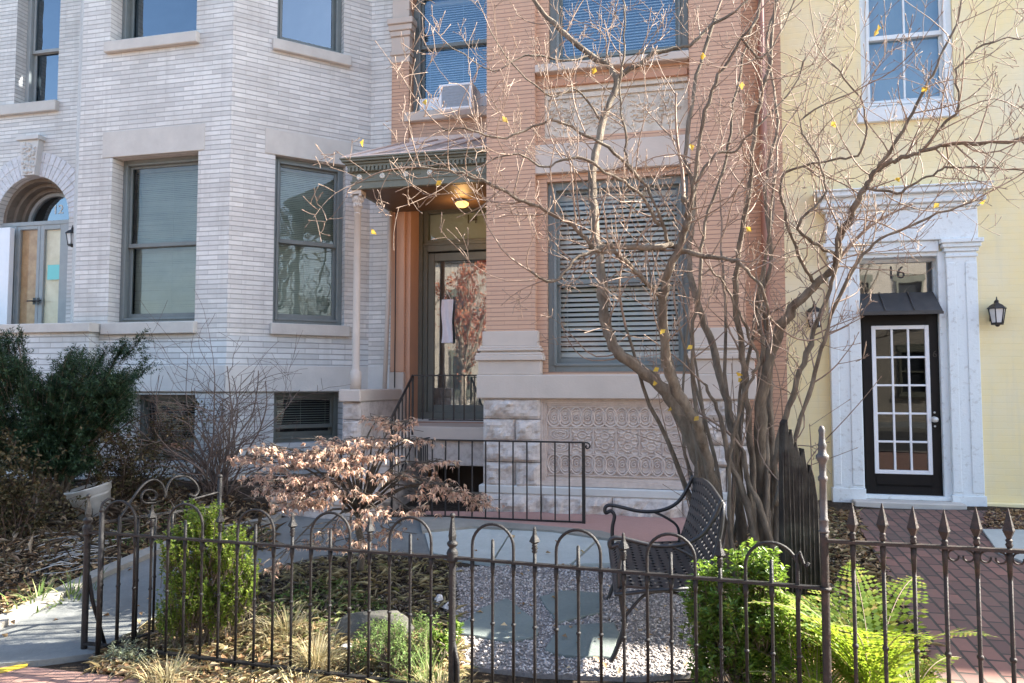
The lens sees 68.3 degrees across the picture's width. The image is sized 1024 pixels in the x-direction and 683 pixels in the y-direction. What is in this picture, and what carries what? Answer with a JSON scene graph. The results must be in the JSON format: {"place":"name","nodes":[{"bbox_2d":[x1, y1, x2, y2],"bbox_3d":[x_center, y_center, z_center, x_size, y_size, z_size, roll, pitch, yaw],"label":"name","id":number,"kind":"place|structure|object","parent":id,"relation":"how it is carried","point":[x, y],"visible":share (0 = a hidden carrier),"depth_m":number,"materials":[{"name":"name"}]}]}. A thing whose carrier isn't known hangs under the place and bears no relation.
{"place":"outdoors","nodes":[
{"label":"outdoors","id":0,"kind":"place"},
{"bbox_2d":[0,666,160,682],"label":"brick sidewalk","id":1,"kind":"structure","parent":0,"point":[32,675],"depth_m":4.12,"materials":[{"name":"red brick"}]},
{"bbox_2d":[0,664,27,672],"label":"yellow marking","id":2,"kind":"object","parent":1,"relation":"on","point":[7,669],"visible":1,"depth_m":4.25,"materials":[{"name":"paint"}]},
{"bbox_2d":[816,426,1023,682],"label":"spear fence","id":3,"kind":"object","parent":1,"relation":"on","point":[882,524],"visible":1,"depth_m":3.20,"materials":[{"name":"brown metal"}]},
{"bbox_2d":[0,515,438,666],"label":"garden path","id":4,"kind":"structure","parent":0,"point":[41,637],"depth_m":5.20,"materials":[{"name":"concrete"}]},
{"bbox_2d":[2,522,584,636],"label":"path leaves","id":5,"kind":"object","parent":4,"relation":"on","point":[106,614],"visible":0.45,"depth_m":5.05,"materials":[{"name":"brown plant"}]},
{"bbox_2d":[425,529,510,565],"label":"flagged path","id":6,"kind":"structure","parent":0,"point":[482,541],"depth_m":6.72,"materials":[{"name":"grey stone"}]},
{"bbox_2d":[0,476,1023,682],"bbox_3d":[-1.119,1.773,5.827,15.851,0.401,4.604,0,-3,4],"label":"bed leaf litter","id":7,"kind":"object","parent":0,"point":[841,512],"visible":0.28,"depth_m":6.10,"materials":[{"name":"brown wood"}]},
{"bbox_2d":[0,573,77,612],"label":"strap leaf plant","id":8,"kind":"object","parent":7,"relation":"on","point":[40,589],"visible":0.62,"depth_m":5.34,"materials":[{"name":"green plant"}]},
{"bbox_2d":[0,426,86,546],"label":"olive shrub","id":9,"kind":"object","parent":7,"relation":"on","point":[12,491],"visible":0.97,"depth_m":6.72,"materials":[{"name":"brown plant"}]},
{"bbox_2d":[15,530,130,573],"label":"dead stalks","id":10,"kind":"object","parent":7,"relation":"on","point":[73,553],"visible":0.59,"depth_m":6.17,"materials":[{"name":"brown plant"}]},
{"bbox_2d":[35,567,111,614],"bbox_3d":[-3.138,1.763,5.396,0.578,0.205,0.583,2,-4,-37],"label":"strap leaf plant","id":11,"kind":"object","parent":7,"relation":"on","point":[72,593],"visible":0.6,"depth_m":5.43,"materials":[{"name":"green plant"}]},
{"bbox_2d":[0,324,162,518],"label":"yew bush","id":12,"kind":"object","parent":7,"relation":"on","point":[89,393],"visible":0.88,"depth_m":7.11,"materials":[{"name":"green plant"}]},
{"bbox_2d":[63,480,111,519],"bbox_3d":[-4.164,1.554,7.410,0.418,0.368,0.422,0,-3,0],"label":"flower pot","id":13,"kind":"object","parent":7,"relation":"on","point":[99,493],"visible":0.75,"depth_m":7.30,"materials":[{"name":"stone"}]},
{"bbox_2d":[85,409,191,488],"bbox_3d":[-3.701,1.124,7.396,1.071,0.923,0.120,0,-3,0],"label":"arching cane","id":14,"kind":"object","parent":13,"relation":"in","point":[124,426],"visible":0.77,"depth_m":7.36,"materials":[{"name":"brown plant"}]},
{"bbox_2d":[2,386,224,505],"bbox_3d":[-3.986,1.114,7.727,1.762,1.362,2.116,0,-3,0],"label":"olive shrub","id":15,"kind":"object","parent":7,"relation":"on","point":[123,479],"visible":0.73,"depth_m":7.76,"materials":[{"name":"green plant"}]},
{"bbox_2d":[104,637,157,663],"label":"silver plant","id":16,"kind":"object","parent":7,"relation":"on","point":[122,655],"visible":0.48,"depth_m":4.32,"materials":[{"name":"grey plant"}]},
{"bbox_2d":[0,513,281,628],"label":"path edging","id":17,"kind":"object","parent":7,"relation":"on","point":[22,611],"visible":0.3,"depth_m":5.52,"materials":[{"name":"concrete"}]},
{"bbox_2d":[0,475,287,574],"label":"dead brush","id":18,"kind":"object","parent":7,"relation":"on","point":[114,509],"depth_m":7.15,"materials":[{"name":"brown plant"}]},
{"bbox_2d":[59,363,254,497],"bbox_3d":[-3.979,1.124,8.448,2.081,1.754,2.228,2,-4,-27],"label":"bare shrub","id":19,"kind":"object","parent":7,"relation":"on","point":[162,455],"visible":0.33,"depth_m":8.12,"materials":[{"name":"brown plant"}]},
{"bbox_2d":[131,646,211,682],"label":"grass tuft","id":20,"kind":"object","parent":7,"relation":"on","point":[168,669],"visible":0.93,"depth_m":4.06,"materials":[{"name":"beige plant"}]},
{"bbox_2d":[0,0,392,480],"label":"white row house","id":21,"kind":"structure","parent":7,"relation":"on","point":[157,154],"depth_m":9.51,"materials":[{"name":"brick"}]},
{"bbox_2d":[0,227,14,323],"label":"storm door","id":22,"kind":"structure","parent":21,"relation":"in","point":[7,234],"depth_m":11.17,"materials":[{"name":"white plastic"}]},
{"bbox_2d":[0,0,58,116],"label":"window","id":23,"kind":"structure","parent":21,"relation":"in","point":[31,105],"depth_m":11.54,"materials":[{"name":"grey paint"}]},
{"bbox_2d":[2,219,68,323],"bbox_3d":[-7.041,-0.554,11.281,1.304,2.467,0.350,-1,-3,13],"label":"door","id":24,"kind":"structure","parent":21,"relation":"in","point":[39,289],"depth_m":11.23,"materials":[{"name":"grey paint"}]},
{"bbox_2d":[65,225,73,246],"bbox_3d":[-6.282,-1.506,10.816,0.196,0.320,0.205,-1,-3,13],"label":"wall lantern","id":25,"kind":"object","parent":21,"relation":"attached to","point":[69,235],"depth_m":10.74,"materials":[{"name":"black paint"}]},
{"bbox_2d":[103,0,199,53],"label":"window","id":26,"kind":"structure","parent":21,"relation":"in","point":[128,43],"depth_m":9.34,"materials":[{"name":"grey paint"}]},
{"bbox_2d":[100,123,204,334],"bbox_3d":[-4.368,-1.348,9.375,1.451,2.542,0.480,-1,-3,13],"label":"window","id":27,"kind":"structure","parent":21,"relation":"in","point":[177,317],"depth_m":9.53,"materials":[{"name":"grey glass"}]},
{"bbox_2d":[139,395,194,460],"bbox_3d":[-4.131,1.052,9.319,0.910,0.799,0.238,-1,-3,13],"label":"basement window","id":28,"kind":"structure","parent":21,"relation":"in","point":[183,397],"depth_m":9.31,"materials":[{"name":"green paint"}]},
{"bbox_2d":[273,392,337,442],"bbox_3d":[-2.668,0.955,9.608,0.863,0.620,0.238,2,-4,-32],"label":"basement window","id":29,"kind":"structure","parent":21,"relation":"in","point":[332,431],"depth_m":9.61,"materials":[{"name":"black paint"}]},
{"bbox_2d":[265,128,352,336],"bbox_3d":[-2.606,-1.329,9.567,1.119,2.529,0.390,2,-4,-32],"label":"window","id":30,"kind":"structure","parent":21,"relation":"in","point":[327,322],"depth_m":9.66,"materials":[{"name":"grey glass"}]},
{"bbox_2d":[272,0,351,66],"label":"window","id":31,"kind":"structure","parent":21,"relation":"in","point":[333,55],"depth_m":9.63,"materials":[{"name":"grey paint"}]},
{"bbox_2d":[54,293,349,503],"bbox_3d":[-3.414,0.960,8.311,3.415,2.921,2.521,0,-3,0],"label":"bare shrub","id":32,"kind":"object","parent":7,"relation":"on","point":[212,477],"visible":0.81,"depth_m":8.06,"materials":[{"name":"brown plant"}]},
{"bbox_2d":[154,498,261,649],"bbox_3d":[-1.815,1.410,4.540,0.638,0.923,0.368,0,-3,0],"label":"boxwood shrub","id":33,"kind":"object","parent":7,"relation":"on","point":[227,579],"visible":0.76,"depth_m":4.49,"materials":[{"name":"green plant"}]},
{"bbox_2d":[97,501,386,640],"bbox_3d":[-2.216,1.747,6.248,4.106,0.390,1.469,-3,-4,42],"label":"groundcover","id":34,"kind":"object","parent":7,"relation":"on","point":[337,582],"visible":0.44,"depth_m":5.10,"materials":[{"name":"green plant"}]},
{"bbox_2d":[237,601,334,648],"bbox_3d":[-1.375,1.704,4.628,0.669,0.209,0.689,0,-3,0],"label":"grass tuft","id":35,"kind":"object","parent":7,"relation":"on","point":[287,624],"visible":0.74,"depth_m":4.64,"materials":[{"name":"beige plant"}]},
{"bbox_2d":[260,660,343,682],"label":"grass tuft","id":36,"kind":"object","parent":7,"relation":"on","point":[309,680],"visible":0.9,"depth_m":3.98,"materials":[{"name":"beige plant"}]},
{"bbox_2d":[275,620,365,678],"bbox_3d":[-1.070,1.704,4.243,0.533,0.267,0.638,2,-4,-36],"label":"grass tuft","id":37,"kind":"object","parent":7,"relation":"on","point":[318,652],"visible":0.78,"depth_m":4.22,"materials":[{"name":"beige plant"}]},
{"bbox_2d":[80,615,585,682],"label":"leaf litter","id":38,"kind":"object","parent":7,"relation":"on","point":[276,658],"visible":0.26,"depth_m":4.22,"materials":[{"name":"brown plant"}]},
{"bbox_2d":[216,413,504,580],"bbox_3d":[-1.139,1.178,5.515,2.204,1.292,1.154,0,-3,0],"label":"japanese maple","id":39,"kind":"object","parent":7,"relation":"on","point":[359,500],"visible":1,"depth_m":5.42,"materials":[{"name":"brown plant"}]},
{"bbox_2d":[334,610,413,641],"bbox_3d":[-0.848,1.788,4.671,0.506,0.268,0.278,0,-3,0],"label":"boulder","id":40,"kind":"object","parent":7,"relation":"on","point":[357,617],"visible":0.38,"depth_m":4.59,"materials":[{"name":"grey stone"}]},
{"bbox_2d":[350,610,439,679],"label":"perennials","id":41,"kind":"object","parent":7,"relation":"on","point":[379,637],"visible":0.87,"depth_m":4.16,"materials":[{"name":"green plant"}]},
{"bbox_2d":[377,628,476,682],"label":"grass tuft","id":42,"kind":"object","parent":7,"relation":"on","point":[426,675],"visible":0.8,"depth_m":4.01,"materials":[{"name":"beige plant"}]},
{"bbox_2d":[433,594,442,604],"bbox_3d":[-0.508,1.802,5.257,0.074,0.082,0.067,2,-4,-36],"label":"white stone","id":43,"kind":"object","parent":7,"relation":"on","point":[438,597],"visible":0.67,"depth_m":5.24,"materials":[{"name":"stone"}]},
{"bbox_2d":[401,662,486,682],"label":"grass tuft","id":44,"kind":"object","parent":7,"relation":"on","point":[441,681],"visible":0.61,"depth_m":3.93,"materials":[{"name":"plant"}]},
{"bbox_2d":[427,616,463,663],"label":"green perennial","id":45,"kind":"object","parent":7,"relation":"on","point":[442,640],"visible":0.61,"depth_m":4.25,"materials":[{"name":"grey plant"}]},
{"bbox_2d":[442,602,448,609],"bbox_3d":[-0.440,1.807,5.159,0.080,0.069,0.065,2,-4,-32],"label":"white stone","id":46,"kind":"object","parent":7,"relation":"on","point":[445,606],"visible":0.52,"depth_m":5.13,"materials":[{"name":"stone"}]},
{"bbox_2d":[80,494,822,682],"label":"hairpin fence","id":47,"kind":"object","parent":7,"relation":"on","point":[452,557],"visible":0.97,"depth_m":3.91,"materials":[{"name":"metal"}]},
{"bbox_2d":[95,474,222,655],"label":"garden gate","id":48,"kind":"structure","parent":47,"relation":"attached to","point":[98,645],"depth_m":4.57,"materials":[{"name":"metal"}]},
{"bbox_2d":[0,506,951,682],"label":"dry stems","id":49,"kind":"object","parent":7,"relation":"on","point":[337,571],"visible":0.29,"depth_m":5.44,"materials":[{"name":"brown plant"}]},
{"bbox_2d":[419,517,620,541],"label":"path curb","id":50,"kind":"structure","parent":7,"relation":"on","point":[438,524],"depth_m":7.18,"materials":[{"name":"concrete"}]},
{"bbox_2d":[270,0,787,525],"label":"terracotta row house","id":51,"kind":"structure","parent":7,"relation":"on","point":[532,386],"depth_m":8.19,"materials":[{"name":"brick"}]},
{"bbox_2d":[389,374,485,512],"bbox_3d":[-0.859,1.126,8.577,1.245,1.509,0.599,1,-3,-22],"label":"stair railing","id":52,"kind":"object","parent":51,"relation":"attached to","point":[412,407],"visible":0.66,"depth_m":8.64,"materials":[{"name":"black metal"}]},
{"bbox_2d":[404,0,486,122],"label":"window","id":53,"kind":"structure","parent":51,"relation":"in","point":[420,45],"depth_m":10.02,"materials":[{"name":"grey paint"}]},
{"bbox_2d":[420,82,486,115],"bbox_3d":[-0.707,-3.050,9.692,1.089,0.343,0.512,-1,-3,13],"label":"window air conditioner","id":54,"kind":"object","parent":51,"relation":"on","point":[451,95],"depth_m":9.46,"materials":[{"name":"white plastic"}]},
{"bbox_2d":[427,251,485,411],"bbox_3d":[-0.611,-0.094,9.965,1.022,2.177,0.102,-1,-3,13],"label":"door","id":55,"kind":"structure","parent":51,"relation":"in","point":[468,281],"depth_m":10.00,"materials":[{"name":"green paint"}]},
{"bbox_2d":[441,296,452,342],"bbox_3d":[-0.854,-0.320,9.952,0.167,0.677,0.025,-1,-3,13],"label":"paper notice","id":56,"kind":"object","parent":55,"relation":"attached to","point":[446,315],"visible":1,"depth_m":9.95,"materials":[{"name":"white paper"}]},
{"bbox_2d":[439,465,482,490],"bbox_3d":[-0.488,1.764,9.206,0.842,0.607,0.049,-1,-3,13],"label":"basement window","id":57,"kind":"structure","parent":51,"relation":"in","point":[465,471],"depth_m":9.24,"materials":[{"name":"black glass"}]},
{"bbox_2d":[455,199,468,207],"bbox_3d":[-0.604,-1.664,9.133,0.164,0.094,0.164,-1,-3,13],"label":"ceiling lamp","id":58,"kind":"object","parent":51,"relation":"attached to","point":[460,204],"visible":0.9,"depth_m":9.08,"materials":[{"name":"yellow glass"}]},
{"bbox_2d":[535,0,688,75],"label":"window","id":59,"kind":"structure","parent":51,"relation":"in","point":[676,55],"depth_m":8.22,"materials":[{"name":"grey paint"}]},
{"bbox_2d":[535,134,690,371],"bbox_3d":[1.082,-0.898,8.061,1.670,2.443,0.338,-1,-3,13],"label":"window","id":60,"kind":"structure","parent":51,"relation":"in","point":[655,146],"depth_m":8.11,"materials":[{"name":"grey paint"}]},
{"bbox_2d":[301,0,1023,577],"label":"multi stem tree","id":61,"kind":"object","parent":7,"relation":"on","point":[757,500],"visible":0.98,"depth_m":5.23,"materials":[{"name":"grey plant"}]},
{"bbox_2d":[678,537,796,682],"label":"broadleaf shrub","id":62,"kind":"object","parent":7,"relation":"on","point":[733,629],"visible":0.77,"depth_m":3.73,"materials":[{"name":"green plant"}]},
{"bbox_2d":[779,419,822,682],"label":"metal fence","id":63,"kind":"object","parent":7,"relation":"on","point":[799,514],"visible":0.72,"depth_m":4.06,"materials":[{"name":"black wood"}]},
{"bbox_2d":[744,630,867,682],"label":"fern","id":64,"kind":"object","parent":7,"relation":"on","point":[812,679],"visible":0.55,"depth_m":3.69,"materials":[{"name":"green plant"}]},
{"bbox_2d":[736,560,999,682],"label":"fern","id":65,"kind":"object","parent":7,"relation":"on","point":[870,659],"visible":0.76,"depth_m":3.73,"materials":[{"name":"green plant"}]},
{"bbox_2d":[779,0,1023,509],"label":"yellow row house","id":66,"kind":"structure","parent":7,"relation":"on","point":[934,419],"depth_m":8.33,"materials":[{"name":"paint"}]},
{"bbox_2d":[807,301,821,328],"bbox_3d":[3.389,-0.296,8.462,0.196,0.320,0.205,-1,-3,13],"label":"wall lantern","id":67,"kind":"object","parent":66,"relation":"attached to","point":[809,310],"depth_m":8.40,"materials":[{"name":"black paint"}]},
{"bbox_2d":[861,314,942,495],"bbox_3d":[4.295,0.672,8.319,0.769,2.014,0.107,-1,-3,13],"label":"door","id":68,"kind":"structure","parent":66,"relation":"in","point":[903,448],"depth_m":8.33,"materials":[{"name":"black paint"}]},
{"bbox_2d":[856,0,958,123],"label":"window","id":69,"kind":"structure","parent":66,"relation":"in","point":[896,23],"depth_m":8.64,"materials":[{"name":"white paint"}]},
{"bbox_2d":[987,297,1006,326],"bbox_3d":[5.157,-0.316,8.041,0.196,0.320,0.205,-1,-3,13],"label":"wall lantern","id":70,"kind":"object","parent":66,"relation":"attached to","point":[996,310],"depth_m":7.98,"materials":[{"name":"black paint"}]},
{"bbox_2d":[890,641,960,682],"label":"fern","id":71,"kind":"object","parent":7,"relation":"on","point":[910,673],"visible":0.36,"depth_m":3.82,"materials":[{"name":"green plant"}]},
{"bbox_2d":[495,530,595,565],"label":"flagged path","id":72,"kind":"structure","parent":0,"point":[568,544],"depth_m":6.51,"materials":[{"name":"grey stone"}]},
{"bbox_2d":[413,511,685,541],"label":"pink patio","id":73,"kind":"structure","parent":0,"point":[647,529],"depth_m":7.35,"materials":[{"name":"paint"}]},
{"bbox_2d":[417,437,590,523],"bbox_3d":[-0.068,1.438,7.670,1.780,0.886,0.316,-1,-3,13],"label":"basement railing","id":74,"kind":"object","parent":73,"relation":"on","point":[424,474],"visible":0.76,"depth_m":7.50,"materials":[{"name":"black metal"}]},
{"bbox_2d":[456,563,731,681],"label":"gravel","id":75,"kind":"structure","parent":0,"point":[593,619],"depth_m":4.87,"materials":[{"name":"grey gravel"}]},
{"bbox_2d":[460,598,537,643],"bbox_3d":[-0.124,1.809,4.860,0.513,0.081,0.700,1,-3,-23],"label":"flagstone","id":76,"kind":"object","parent":75,"relation":"on","point":[503,614],"visible":0.69,"depth_m":4.79,"materials":[{"name":"stone"}]},
{"bbox_2d":[540,590,598,624],"bbox_3d":[0.415,1.806,5.121,0.441,0.074,0.617,0,-3,0],"label":"flagstone","id":77,"kind":"object","parent":75,"relation":"on","point":[567,605],"visible":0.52,"depth_m":5.13,"materials":[{"name":"stone"}]},
{"bbox_2d":[545,622,618,659],"bbox_3d":[0.441,1.807,4.572,0.397,0.069,0.548,-1,-3,15],"label":"flagstone","id":78,"kind":"object","parent":75,"relation":"on","point":[589,643],"visible":0.66,"depth_m":4.50,"materials":[{"name":"stone"}]},
{"bbox_2d":[603,474,727,665],"bbox_3d":[0.910,1.333,4.705,0.657,0.929,1.212,0,-3,6],"label":"garden bench","id":79,"kind":"object","parent":75,"relation":"on","point":[702,531],"visible":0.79,"depth_m":4.52,"materials":[{"name":"metal"}]},
{"bbox_2d":[573,540,616,567],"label":"flagged path","id":80,"kind":"structure","parent":0,"point":[589,557],"depth_m":6.21,"materials":[{"name":"grey stone"}]},
{"bbox_2d":[856,509,1023,682],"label":"brick path","id":81,"kind":"structure","parent":0,"point":[994,608],"depth_m":5.35,"materials":[{"name":"red brick"}]},
{"bbox_2d":[982,529,1023,562],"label":"concrete apron","id":82,"kind":"object","parent":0,"point":[996,538],"visible":0.57,"depth_m":6.57,"materials":[{"name":"grey concrete"}]}
]}

